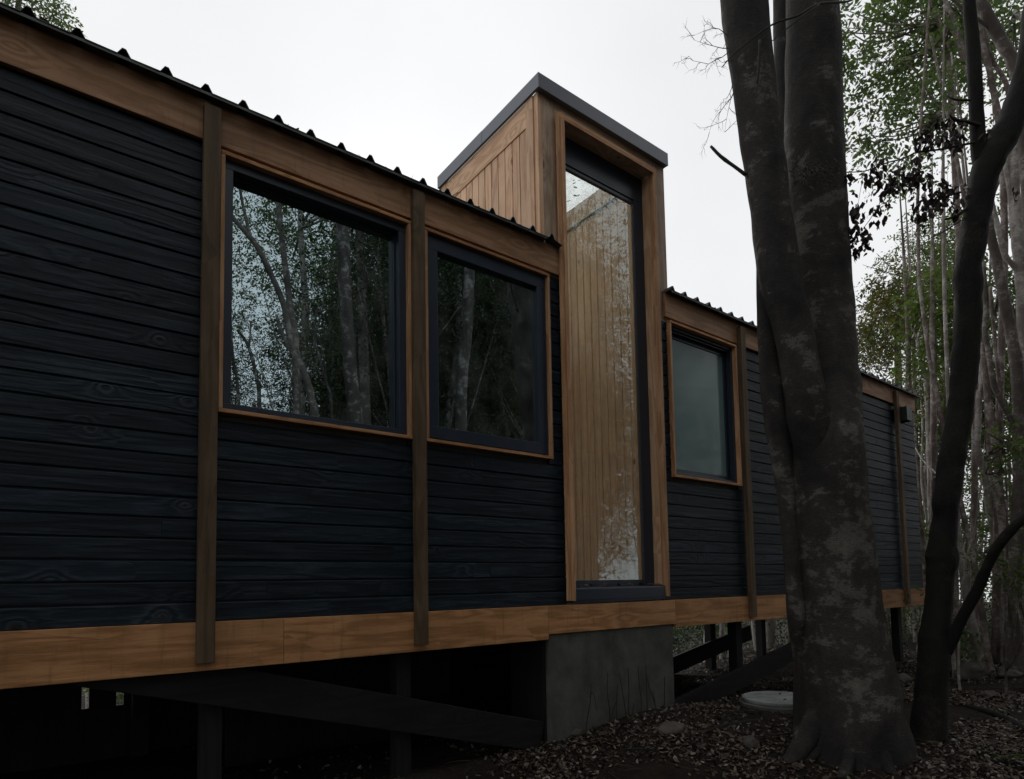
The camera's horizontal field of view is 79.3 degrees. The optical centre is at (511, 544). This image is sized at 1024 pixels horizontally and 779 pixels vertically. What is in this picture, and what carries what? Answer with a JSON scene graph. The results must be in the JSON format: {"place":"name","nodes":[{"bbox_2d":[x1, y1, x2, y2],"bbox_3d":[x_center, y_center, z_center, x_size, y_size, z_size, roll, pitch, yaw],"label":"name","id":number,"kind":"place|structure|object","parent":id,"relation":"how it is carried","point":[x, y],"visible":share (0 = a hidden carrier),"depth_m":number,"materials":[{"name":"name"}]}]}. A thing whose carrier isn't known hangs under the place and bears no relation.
{"place":"outdoors","nodes":[
{"label":"outdoors","id":0,"kind":"place"},
{"bbox_2d":[0,602,1023,778],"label":"ground","id":1,"kind":"structure","parent":0,"point":[169,763],"depth_m":4.49,"materials":[{"name":"soil"}]},
{"bbox_2d":[0,0,84,35],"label":"tall tree","id":2,"kind":"object","parent":1,"relation":"on","point":[54,4],"visible":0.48,"depth_m":13.03,"materials":[{"name":"green plant"}]},
{"bbox_2d":[82,688,116,707],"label":"pale tree","id":3,"kind":"object","parent":1,"relation":"on","point":[86,691],"visible":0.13,"depth_m":11.87,"materials":[{"name":"grey plant"}]},
{"bbox_2d":[116,692,123,704],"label":"pale tree","id":4,"kind":"object","parent":1,"relation":"on","point":[120,697],"visible":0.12,"depth_m":11.50,"materials":[{"name":"green plant"}]},
{"bbox_2d":[0,2,924,778],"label":"timber cabin","id":5,"kind":"object","parent":1,"relation":"on","point":[310,442],"visible":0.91,"depth_m":4.23,"materials":[{"name":"brown wood"}]},
{"bbox_2d":[218,149,412,440],"bbox_3d":[-1.172,-1.443,3.794,1.178,1.484,0.127,2,-5,-37],"label":"window","id":6,"kind":"structure","parent":5,"relation":"in","point":[234,167],"depth_m":3.78,"materials":[{"name":"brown wood"}]},
{"bbox_2d":[31,17,714,307],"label":"roof leaves","id":7,"kind":"object","parent":5,"relation":"on","point":[335,151],"visible":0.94,"depth_m":3.85,"materials":[{"name":"brown plant"}]},
{"bbox_2d":[425,227,553,459],"bbox_3d":[-0.169,-1.413,4.548,1.122,1.484,0.112,2,-5,-37],"label":"window","id":8,"kind":"structure","parent":5,"relation":"in","point":[436,243],"depth_m":4.53,"materials":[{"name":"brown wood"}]},
{"bbox_2d":[565,137,654,585],"bbox_3d":[0.817,-1.573,5.432,1.194,3.860,0.041,2,-5,-37],"label":"tower window","id":9,"kind":"structure","parent":5,"relation":"in","point":[580,162],"depth_m":5.65,"materials":[{"name":"black metal"}]},
{"bbox_2d":[579,583,658,585],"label":"sill leaves","id":10,"kind":"object","parent":5,"relation":"on","point":[618,584],"visible":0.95,"depth_m":5.23,"materials":[{"name":"brown plant"}]},
{"bbox_2d":[665,320,742,486],"bbox_3d":[1.888,-1.351,6.119,1.090,1.484,0.127,2,-5,-37],"label":"window","id":11,"kind":"structure","parent":5,"relation":"in","point":[705,440],"depth_m":6.20,"materials":[{"name":"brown wood"}]},
{"bbox_2d":[570,728,583,736],"bbox_3d":[0.501,1.472,4.800,0.132,0.081,0.104,2,-5,-37],"label":"rock","id":12,"kind":"object","parent":1,"relation":"on","point":[577,731],"visible":0.66,"depth_m":4.77,"materials":[{"name":"stone"}]},
{"bbox_2d":[585,683,596,733],"bbox_3d":[0.612,1.299,4.806,0.101,0.442,0.026,-2,-4,8],"label":"bare stem","id":13,"kind":"object","parent":1,"relation":"on","point":[589,707],"visible":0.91,"depth_m":4.81,"materials":[{"name":"brown plant"}]},
{"bbox_2d":[175,645,1023,778],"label":"leaf litter","id":14,"kind":"object","parent":1,"relation":"on","point":[976,738],"visible":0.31,"depth_m":4.49,"materials":[{"name":"brown plant"}]},
{"bbox_2d":[607,673,609,720],"bbox_3d":[0.777,1.263,4.970,0.018,0.463,0.039,-3,-4,22],"label":"bare stem","id":15,"kind":"object","parent":1,"relation":"on","point":[607,697],"visible":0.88,"depth_m":4.97,"materials":[{"name":"brown plant"}]},
{"bbox_2d":[609,698,617,724],"bbox_3d":[0.804,1.365,4.954,0.095,0.265,0.013,-2,-4,10],"label":"bare stem","id":16,"kind":"object","parent":1,"relation":"on","point":[612,711],"visible":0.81,"depth_m":4.95,"materials":[{"name":"brown plant"}]},
{"bbox_2d":[619,673,626,717],"bbox_3d":[0.919,1.268,5.100,0.071,0.419,0.011,0,-4,-21],"label":"bare stem","id":17,"kind":"object","parent":1,"relation":"on","point":[623,696],"visible":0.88,"depth_m":5.10,"materials":[{"name":"brown plant"}]},
{"bbox_2d":[627,668,628,715],"bbox_3d":[0.965,1.249,5.111,0.017,0.451,0.035,0,-4,-13],"label":"bare stem","id":18,"kind":"object","parent":1,"relation":"on","point":[628,692],"visible":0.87,"depth_m":5.11,"materials":[{"name":"brown plant"}]},
{"bbox_2d":[638,666,641,712],"bbox_3d":[1.078,1.248,5.208,0.013,0.444,0.042,-5,-5,45],"label":"bare stem","id":19,"kind":"object","parent":1,"relation":"on","point":[639,689],"visible":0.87,"depth_m":5.21,"materials":[{"name":"brown plant"}]},
{"bbox_2d":[645,665,647,711],"bbox_3d":[1.148,1.250,5.257,0.011,0.442,0.034,-2,-4,21],"label":"bare stem","id":20,"kind":"object","parent":1,"relation":"on","point":[646,691],"visible":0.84,"depth_m":5.25,"materials":[{"name":"brown plant"}]},
{"bbox_2d":[664,677,664,707],"bbox_3d":[1.329,1.315,5.386,0.017,0.323,0.028,2,-5,-37],"label":"bare stem","id":21,"kind":"object","parent":1,"relation":"on","point":[664,692],"visible":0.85,"depth_m":5.38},
{"bbox_2d":[655,721,686,734],"bbox_3d":[1.219,1.401,4.702,0.294,0.104,0.180,2,-5,-37],"label":"rock","id":22,"kind":"object","parent":1,"relation":"on","point":[670,728],"visible":0.88,"depth_m":4.63,"materials":[{"name":"stone"}]},
{"bbox_2d":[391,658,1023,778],"bbox_3d":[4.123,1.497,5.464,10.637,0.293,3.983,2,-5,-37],"label":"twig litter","id":23,"kind":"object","parent":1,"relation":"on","point":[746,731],"visible":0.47,"depth_m":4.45,"materials":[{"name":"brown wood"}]},
{"bbox_2d":[696,620,769,659],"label":"pale tree","id":24,"kind":"object","parent":1,"relation":"on","point":[721,655],"depth_m":11.77,"materials":[{"name":"grey plant"}]},
{"bbox_2d":[742,735,759,747],"bbox_3d":[1.761,1.465,4.563,0.159,0.108,0.124,2,-5,-37],"label":"rock","id":25,"kind":"object","parent":1,"relation":"on","point":[751,741],"visible":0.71,"depth_m":4.52,"materials":[{"name":"stone"}]},
{"bbox_2d":[751,620,755,650],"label":"pale tree","id":26,"kind":"object","parent":1,"relation":"on","point":[753,633],"depth_m":12.37,"materials":[{"name":"grey plant"}]},
{"bbox_2d":[739,691,792,713],"bbox_3d":[2.447,1.537,5.641,0.700,0.310,0.700,2,-5,-37],"label":"manhole","id":27,"kind":"object","parent":1,"relation":"on","point":[777,701],"visible":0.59,"depth_m":5.52,"materials":[{"name":"concrete"}]},
{"bbox_2d":[765,618,775,647],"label":"pale tree","id":28,"kind":"object","parent":1,"relation":"on","point":[770,632],"depth_m":12.61,"materials":[{"name":"grey plant"}]},
{"bbox_2d":[787,623,789,643],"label":"pale tree","id":29,"kind":"object","parent":1,"relation":"on","point":[788,639],"visible":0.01,"depth_m":12.98,"materials":[{"name":"grey plant"}]},
{"bbox_2d":[673,0,917,776],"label":"multi stem tree","id":30,"kind":"object","parent":1,"relation":"on","point":[849,717],"visible":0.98,"depth_m":4.33,"materials":[{"name":"grey plant"}]},
{"bbox_2d":[672,588,991,655],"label":"undergrowth","id":31,"kind":"object","parent":1,"relation":"on","point":[686,636],"visible":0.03,"depth_m":16.68,"materials":[{"name":"green plant"}]},
{"bbox_2d":[672,435,1012,648],"bbox_3d":[0.982,-0.003,18.550,40.961,8.863,18.269,-1,-4,-1],"label":"distant wood","id":32,"kind":"object","parent":1,"relation":"on","point":[984,595],"visible":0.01,"depth_m":17.46,"materials":[{"name":"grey plant"}]},
{"bbox_2d":[699,627,990,664],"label":"leaf litter","id":33,"kind":"object","parent":1,"relation":"on","point":[785,644],"visible":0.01,"depth_m":13.31,"materials":[{"name":"plant"}]},
{"bbox_2d":[885,607,911,641],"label":"pale tree","id":34,"kind":"object","parent":1,"relation":"on","point":[887,615],"visible":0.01,"depth_m":12.97,"materials":[{"name":"grey plant"}]},
{"bbox_2d":[855,251,949,641],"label":"slender tree","id":35,"kind":"object","parent":1,"relation":"on","point":[884,300],"visible":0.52,"depth_m":12.38,"materials":[{"name":"green plant"}]},
{"bbox_2d":[885,606,919,636],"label":"pale tree","id":36,"kind":"object","parent":1,"relation":"on","point":[906,612],"visible":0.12,"depth_m":13.64,"materials":[{"name":"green plant"}]},
{"bbox_2d":[898,673,911,681],"bbox_3d":[4.861,1.667,7.669,0.290,0.142,0.193,2,-5,-37],"label":"rock","id":37,"kind":"object","parent":1,"relation":"on","point":[904,676],"visible":0.51,"depth_m":7.60,"materials":[{"name":"stone"}]},
{"bbox_2d":[901,605,920,634],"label":"pale tree","id":38,"kind":"object","parent":1,"relation":"on","point":[908,618],"visible":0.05,"depth_m":13.96,"materials":[{"name":"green plant"}]},
{"bbox_2d":[909,580,921,633],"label":"pale tree","id":39,"kind":"object","parent":1,"relation":"on","point":[911,631],"visible":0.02,"depth_m":14.48,"materials":[{"name":"grey plant"}]},
{"bbox_2d":[888,337,945,544],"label":"slender tree","id":40,"kind":"object","parent":1,"relation":"on","point":[922,480],"visible":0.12,"depth_m":11.50,"materials":[{"name":"grey plant"}]},
{"bbox_2d":[840,0,1003,657],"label":"slender tree","id":41,"kind":"object","parent":1,"relation":"on","point":[894,24],"visible":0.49,"depth_m":9.39,"materials":[{"name":"green plant"}]},
{"bbox_2d":[856,226,990,632],"bbox_3d":[9.899,-2.680,15.133,3.490,10.850,2.930,-2,-4,21],"label":"bushy tree","id":42,"kind":"object","parent":1,"relation":"on","point":[862,357],"visible":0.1,"depth_m":15.40,"materials":[{"name":"green plant"}]},
{"bbox_2d":[888,174,960,595],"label":"forest tree","id":43,"kind":"object","parent":1,"relation":"on","point":[948,260],"visible":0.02,"depth_m":17.07,"materials":[{"name":"green plant"}]},
{"bbox_2d":[854,206,995,377],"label":"bushy tree","id":44,"kind":"object","parent":1,"relation":"on","point":[926,251],"visible":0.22,"depth_m":13.28,"materials":[{"name":"green plant"}]},
{"bbox_2d":[840,0,1012,674],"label":"slender tree","id":45,"kind":"object","parent":1,"relation":"on","point":[964,517],"visible":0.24,"depth_m":7.75,"materials":[{"name":"grey plant"}]},
{"bbox_2d":[847,0,1011,622],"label":"slender tree","id":46,"kind":"object","parent":1,"relation":"on","point":[992,420],"visible":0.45,"depth_m":7.99,"materials":[{"name":"grey plant"}]},
{"bbox_2d":[919,165,941,614],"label":"forest tree","id":47,"kind":"object","parent":1,"relation":"on","point":[937,241],"visible":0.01,"depth_m":16.48,"materials":[{"name":"grey plant"}]},
{"bbox_2d":[903,160,960,608],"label":"forest tree","id":48,"kind":"object","parent":1,"relation":"on","point":[916,453],"visible":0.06,"depth_m":12.67,"materials":[{"name":"grey plant"}]},
{"bbox_2d":[929,151,936,523],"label":"forest tree","id":49,"kind":"object","parent":1,"relation":"on","point":[933,403],"visible":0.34,"depth_m":9.67,"materials":[{"name":"grey plant"}]},
{"bbox_2d":[844,0,1023,742],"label":"crooked tree","id":50,"kind":"object","parent":1,"relation":"on","point":[939,634],"visible":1,"depth_m":4.54,"materials":[{"name":"black plant"}]},
{"bbox_2d":[847,0,1023,673],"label":"slender tree","id":51,"kind":"object","parent":1,"relation":"on","point":[1015,361],"visible":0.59,"depth_m":7.57,"materials":[{"name":"grey plant"}]},
{"bbox_2d":[897,149,978,651],"bbox_3d":[7.225,-2.408,11.086,1.551,8.653,1.837,-2,-4,16],"label":"forest tree","id":52,"kind":"object","parent":1,"relation":"on","point":[923,533],"visible":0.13,"depth_m":10.54,"materials":[{"name":"grey plant"}]},
{"bbox_2d":[870,3,1010,667],"bbox_3d":[7.743,-2.486,10.614,2.181,8.617,7.888,-3,-4,32],"label":"slender tree","id":53,"kind":"object","parent":1,"relation":"on","point":[972,625],"visible":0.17,"depth_m":8.00,"materials":[{"name":"green plant"}]},
{"bbox_2d":[866,262,1015,538],"bbox_3d":[6.937,-1.330,9.979,1.621,6.775,2.507,-1,-4,-4],"label":"slender tree","id":54,"kind":"object","parent":1,"relation":"on","point":[938,320],"visible":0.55,"depth_m":10.10,"materials":[{"name":"green plant"}]},
{"bbox_2d":[870,162,1011,495],"bbox_3d":[10.707,-3.191,13.979,3.899,11.325,2.232,0,-4,-16],"label":"forest tree","id":55,"kind":"object","parent":1,"relation":"on","point":[908,214],"visible":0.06,"depth_m":14.20,"materials":[{"name":"green plant"}]},
{"bbox_2d":[874,44,1015,662],"bbox_3d":[7.893,-2.599,10.319,2.238,8.621,5.883,-4,-5,38],"label":"slender tree","id":56,"kind":"object","parent":1,"relation":"on","point":[978,454],"visible":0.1,"depth_m":8.28,"materials":[{"name":"green plant"}]},
{"bbox_2d":[872,0,1018,628],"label":"slender tree","id":57,"kind":"object","parent":1,"relation":"on","point":[974,487],"visible":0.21,"depth_m":8.89,"materials":[{"name":"green plant"}]},
{"bbox_2d":[885,152,1007,494],"bbox_3d":[7.709,-2.425,10.870,1.525,8.645,1.811,0,-4,-18],"label":"forest tree","id":58,"kind":"object","parent":1,"relation":"on","point":[941,396],"visible":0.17,"depth_m":11.02,"materials":[{"name":"green plant"}]},
{"bbox_2d":[899,585,995,678],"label":"sapling","id":59,"kind":"object","parent":1,"relation":"on","point":[966,631],"visible":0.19,"depth_m":7.69,"materials":[{"name":"green plant"}]},
{"bbox_2d":[882,0,1023,664],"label":"slender tree","id":60,"kind":"object","parent":1,"relation":"on","point":[987,56],"visible":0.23,"depth_m":8.17,"materials":[{"name":"grey plant"}]},
{"bbox_2d":[917,211,989,556],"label":"forest tree","id":61,"kind":"object","parent":1,"relation":"on","point":[969,500],"visible":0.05,"depth_m":12.72,"materials":[{"name":"green plant"}]},
{"bbox_2d":[911,188,996,636],"bbox_3d":[9.983,-2.736,13.589,1.886,10.241,1.780,-2,-4,17],"label":"forest tree","id":62,"kind":"object","parent":1,"relation":"on","point":[911,365],"visible":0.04,"depth_m":13.25,"materials":[{"name":"green plant"}]},
{"bbox_2d":[902,337,1009,519],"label":"forest tree","id":63,"kind":"object","parent":1,"relation":"on","point":[943,413],"visible":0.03,"depth_m":12.06,"materials":[{"name":"green plant"}]},
{"bbox_2d":[915,260,1011,648],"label":"forest tree","id":64,"kind":"object","parent":1,"relation":"on","point":[968,450],"visible":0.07,"depth_m":11.73,"materials":[{"name":"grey plant"}]},
{"bbox_2d":[906,0,1022,589],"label":"slender tree","id":65,"kind":"object","parent":1,"relation":"on","point":[988,447],"visible":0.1,"depth_m":8.75,"materials":[{"name":"grey plant"}]},
{"bbox_2d":[917,409,1011,515],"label":"slender tree","id":66,"kind":"object","parent":1,"relation":"on","point":[925,476],"visible":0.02,"depth_m":13.28,"materials":[{"name":"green plant"}]},
{"bbox_2d":[941,254,991,568],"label":"forest tree","id":67,"kind":"object","parent":1,"relation":"on","point":[983,445],"visible":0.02,"depth_m":18.95,"materials":[{"name":"grey plant"}]},
{"bbox_2d":[957,440,984,690],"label":"sapling","id":68,"kind":"object","parent":1,"relation":"on","point":[958,646],"visible":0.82,"depth_m":6.79,"materials":[{"name":"grey plant"}]},
{"bbox_2d":[953,662,989,679],"bbox_3d":[5.671,1.594,7.644,0.592,0.283,0.372,2,-5,-37],"label":"rock","id":69,"kind":"object","parent":1,"relation":"on","point":[971,670],"visible":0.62,"depth_m":7.50,"materials":[{"name":"stone"}]},
{"bbox_2d":[925,0,1023,638],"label":"slender tree","id":70,"kind":"object","parent":1,"relation":"on","point":[1015,263],"visible":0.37,"depth_m":7.98,"materials":[{"name":"green plant"}]},
{"bbox_2d":[971,521,977,661],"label":"sapling","id":71,"kind":"object","parent":1,"relation":"on","point":[974,542],"visible":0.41,"depth_m":8.19,"materials":[{"name":"grey plant"}]},
{"bbox_2d":[938,193,1015,453],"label":"forest tree","id":72,"kind":"object","parent":1,"relation":"on","point":[1005,371],"visible":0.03,"depth_m":11.89,"materials":[{"name":"green plant"}]},
{"bbox_2d":[950,330,1008,625],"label":"forest tree","id":73,"kind":"object","parent":1,"relation":"on","point":[978,531],"visible":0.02,"depth_m":15.99,"materials":[{"name":"green plant"}]},
{"bbox_2d":[947,737,1020,763],"bbox_3d":[3.300,1.461,4.396,0.072,0.085,0.607,0,-4,-18],"label":"fallen stick","id":74,"kind":"object","parent":1,"relation":"on","point":[982,748],"visible":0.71,"depth_m":4.31,"materials":[{"name":"brown wood"}]},
{"bbox_2d":[948,0,1023,234],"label":"slender tree","id":75,"kind":"object","parent":1,"relation":"on","point":[989,22],"visible":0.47,"depth_m":6.79,"materials":[{"name":"grey plant"}]},
{"bbox_2d":[948,700,1023,731],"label":"root","id":76,"kind":"object","parent":1,"relation":"on","point":[996,714],"visible":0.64,"depth_m":5.42,"materials":[{"name":"brown plant"}]},
{"bbox_2d":[954,406,1023,691],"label":"sapling","id":77,"kind":"object","parent":1,"relation":"on","point":[1020,444],"visible":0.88,"depth_m":6.59,"materials":[{"name":"green plant"}]},
{"bbox_2d":[962,302,1015,522],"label":"forest tree","id":78,"kind":"object","parent":1,"relation":"on","point":[1009,478],"visible":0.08,"depth_m":14.77,"materials":[{"name":"green plant"}]},
{"bbox_2d":[967,382,1011,463],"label":"forest tree","id":79,"kind":"object","parent":1,"relation":"on","point":[1004,419],"visible":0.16,"depth_m":11.41,"materials":[{"name":"green plant"}]},
{"bbox_2d":[982,690,998,696],"bbox_3d":[4.931,1.549,6.362,0.216,0.088,0.144,2,-5,-37],"label":"rock","id":80,"kind":"object","parent":1,"relation":"on","point":[990,693],"visible":0.54,"depth_m":6.32,"materials":[{"name":"stone"}]},
{"bbox_2d":[970,345,1012,523],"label":"forest tree","id":81,"kind":"object","parent":1,"relation":"on","point":[1009,517],"visible":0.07,"depth_m":12.04,"materials":[{"name":"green plant"}]},
{"bbox_2d":[977,750,1023,759],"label":"stick","id":82,"kind":"object","parent":1,"relation":"on","point":[1016,756],"visible":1,"depth_m":4.09,"materials":[{"name":"brown wood"}]},
{"bbox_2d":[996,667,1022,678],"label":"rock","id":83,"kind":"object","parent":1,"relation":"on","point":[1012,673],"visible":0.61,"depth_m":7.40,"materials":[{"name":"stone"}]},
{"bbox_2d":[0,0,1023,601],"label":"sky","id":84,"kind":"structure","parent":0,"point":[408,85],"materials":[{"name":"white"}]}
]}

